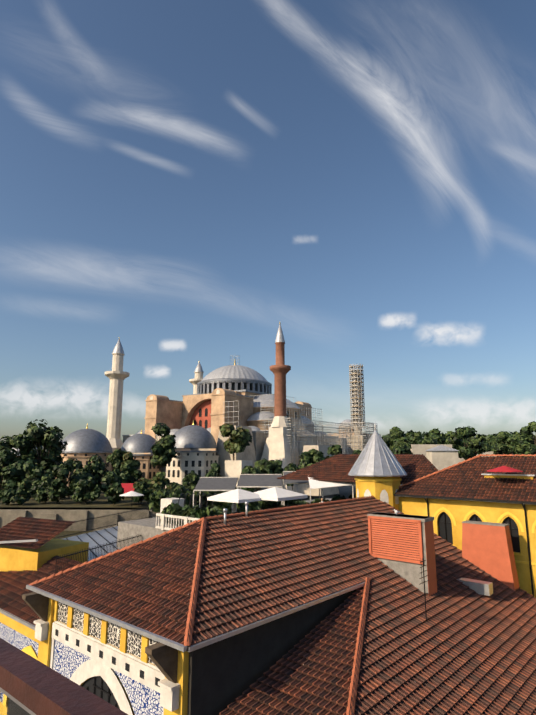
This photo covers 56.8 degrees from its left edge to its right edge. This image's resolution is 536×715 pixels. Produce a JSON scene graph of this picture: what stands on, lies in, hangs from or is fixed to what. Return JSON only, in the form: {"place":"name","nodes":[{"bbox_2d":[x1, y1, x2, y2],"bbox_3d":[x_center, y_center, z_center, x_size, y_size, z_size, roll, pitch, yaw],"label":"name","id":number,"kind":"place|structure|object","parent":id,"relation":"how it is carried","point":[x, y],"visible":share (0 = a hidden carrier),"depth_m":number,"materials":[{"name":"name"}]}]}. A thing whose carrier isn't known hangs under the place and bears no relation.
{"place":"outdoors","nodes":[
{"label":"outdoors","id":0,"kind":"place"},
{"bbox_2d":[0,538,88,571],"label":"building","id":1,"kind":"structure","parent":0,"point":[12,558],"depth_m":31.35,"materials":[{"name":"yellow paint"}]},
{"bbox_2d":[0,516,76,548],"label":"roof edge","id":2,"kind":"structure","parent":1,"relation":"on","point":[43,531],"depth_m":32.57,"materials":[{"name":"tile"}]},
{"bbox_2d":[0,638,127,714],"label":"ledge","id":3,"kind":"object","parent":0,"point":[29,684],"depth_m":1.49,"materials":[{"name":"metal"}]},
{"bbox_2d":[0,691,30,714],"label":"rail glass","id":4,"kind":"object","parent":3,"relation":"attached to","point":[8,706],"depth_m":1.64,"materials":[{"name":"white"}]},
{"bbox_2d":[0,488,255,538],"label":"stone wall","id":5,"kind":"structure","parent":0,"point":[7,516],"depth_m":99.79,"materials":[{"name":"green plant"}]},
{"bbox_2d":[11,421,251,488],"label":"domed buildings","id":6,"kind":"structure","parent":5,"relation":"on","point":[83,445],"depth_m":169.58,"materials":[{"name":"grey metal"}]},
{"bbox_2d":[122,361,353,491],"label":"mosque","id":7,"kind":"structure","parent":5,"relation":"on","point":[240,386],"depth_m":215.25,"materials":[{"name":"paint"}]},
{"bbox_2d":[105,322,338,495],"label":"minarets","id":8,"kind":"object","parent":7,"relation":"on","point":[277,445],"visible":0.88,"depth_m":185.46,"materials":[{"name":"stone"}]},
{"bbox_2d":[223,355,377,487],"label":"scaffolding","id":9,"kind":"object","parent":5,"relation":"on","point":[358,440],"visible":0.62,"depth_m":234.48,"materials":[{"name":"metal"}]},
{"bbox_2d":[0,484,402,509],"bbox_3d":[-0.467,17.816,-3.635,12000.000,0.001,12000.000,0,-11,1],"label":"ground","id":10,"kind":"structure","parent":0,"point":[346,492],"depth_m":171.20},
{"bbox_2d":[0,608,38,659],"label":"facade","id":11,"kind":"structure","parent":10,"relation":"on","point":[17,632],"depth_m":26.02,"materials":[{"name":"yellow paint"}]},
{"bbox_2d":[0,555,82,625],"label":"tiled roof","id":12,"kind":"structure","parent":11,"relation":"on","point":[13,589],"depth_m":29.01,"materials":[{"name":"brown tile"}]},
{"bbox_2d":[22,585,188,714],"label":"building facade","id":13,"kind":"structure","parent":10,"relation":"on","point":[127,668],"depth_m":18.27,"materials":[{"name":"white paint"}]},
{"bbox_2d":[117,471,353,547],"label":"restaurant terrace","id":14,"kind":"structure","parent":10,"relation":"on","point":[145,529],"depth_m":38.97,"materials":[{"name":"white fabric"}]},
{"bbox_2d":[54,500,204,573],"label":"metal railing","id":15,"kind":"object","parent":14,"relation":"on","point":[103,542],"visible":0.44,"depth_m":42.85,"materials":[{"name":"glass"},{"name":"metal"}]},
{"bbox_2d":[147,486,355,525],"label":"terrace plants","id":16,"kind":"object","parent":14,"relation":"on","point":[186,510],"visible":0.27,"depth_m":42.49,"materials":[{"name":"green plant"}]},
{"bbox_2d":[277,454,450,485],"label":"roof","id":17,"kind":"structure","parent":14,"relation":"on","point":[336,468],"depth_m":41.20,"materials":[{"name":"tile"}]},
{"bbox_2d":[187,582,364,714],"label":"walls","id":18,"kind":"structure","parent":10,"relation":"on","point":[225,670],"depth_m":17.34,"materials":[{"name":"grey paint"}]},
{"bbox_2d":[31,521,201,644],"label":"tiled roof","id":19,"kind":"structure","parent":18,"relation":"on","point":[147,585],"depth_m":19.92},
{"bbox_2d":[29,496,374,714],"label":"roof ridge caps","id":20,"kind":"object","parent":18,"relation":"on","point":[360,642],"visible":0.92,"depth_m":20.23,"materials":[{"name":"orange tile"}]},
{"bbox_2d":[49,498,371,578],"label":"ridge tiles","id":21,"kind":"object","parent":20,"relation":"attached to","point":[218,518],"depth_m":24.70,"materials":[{"name":"tile"}]},
{"bbox_2d":[219,586,363,714],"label":"roof","id":22,"kind":"structure","parent":18,"relation":"attached to","point":[310,673],"depth_m":17.02,"materials":[{"name":"tile"}]},
{"bbox_2d":[188,498,456,646],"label":"tiled roof","id":23,"kind":"structure","parent":18,"relation":"on","point":[256,567],"depth_m":22.38,"materials":[{"name":"tile"}]},
{"bbox_2d":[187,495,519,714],"bbox_3d":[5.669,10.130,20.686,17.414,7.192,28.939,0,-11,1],"label":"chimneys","id":24,"kind":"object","parent":23,"relation":"on","point":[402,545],"visible":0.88,"depth_m":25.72,"materials":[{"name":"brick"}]},
{"bbox_2d":[354,548,535,714],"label":"roof","id":25,"kind":"structure","parent":18,"relation":"attached to","point":[463,649],"depth_m":20.17,"materials":[{"name":"tile"}]},
{"bbox_2d":[410,444,535,470],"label":"building","id":26,"kind":"structure","parent":10,"relation":"on","point":[440,456],"depth_m":172.30,"materials":[{"name":"stone"}]},
{"bbox_2d":[0,0,535,450],"label":"sky","id":27,"kind":"structure","parent":0,"point":[182,182],"materials":[{"name":"blue"}]},
{"bbox_2d":[331,419,380,437],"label":"hagia irene","id":28,"kind":"structure","parent":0,"point":[347,421],"depth_m":407.56,"materials":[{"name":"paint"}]},
{"bbox_2d":[348,423,535,597],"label":"yellow building","id":29,"kind":"structure","parent":0,"point":[377,470],"depth_m":32.95,"materials":[{"name":"yellow paint"}]},
{"bbox_2d":[395,456,535,501],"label":"wing roof","id":30,"kind":"structure","parent":29,"relation":"on","point":[467,479],"depth_m":33.66,"materials":[{"name":"tile"}]},
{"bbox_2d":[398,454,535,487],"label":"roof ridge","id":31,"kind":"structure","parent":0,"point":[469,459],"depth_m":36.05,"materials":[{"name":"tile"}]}
]}

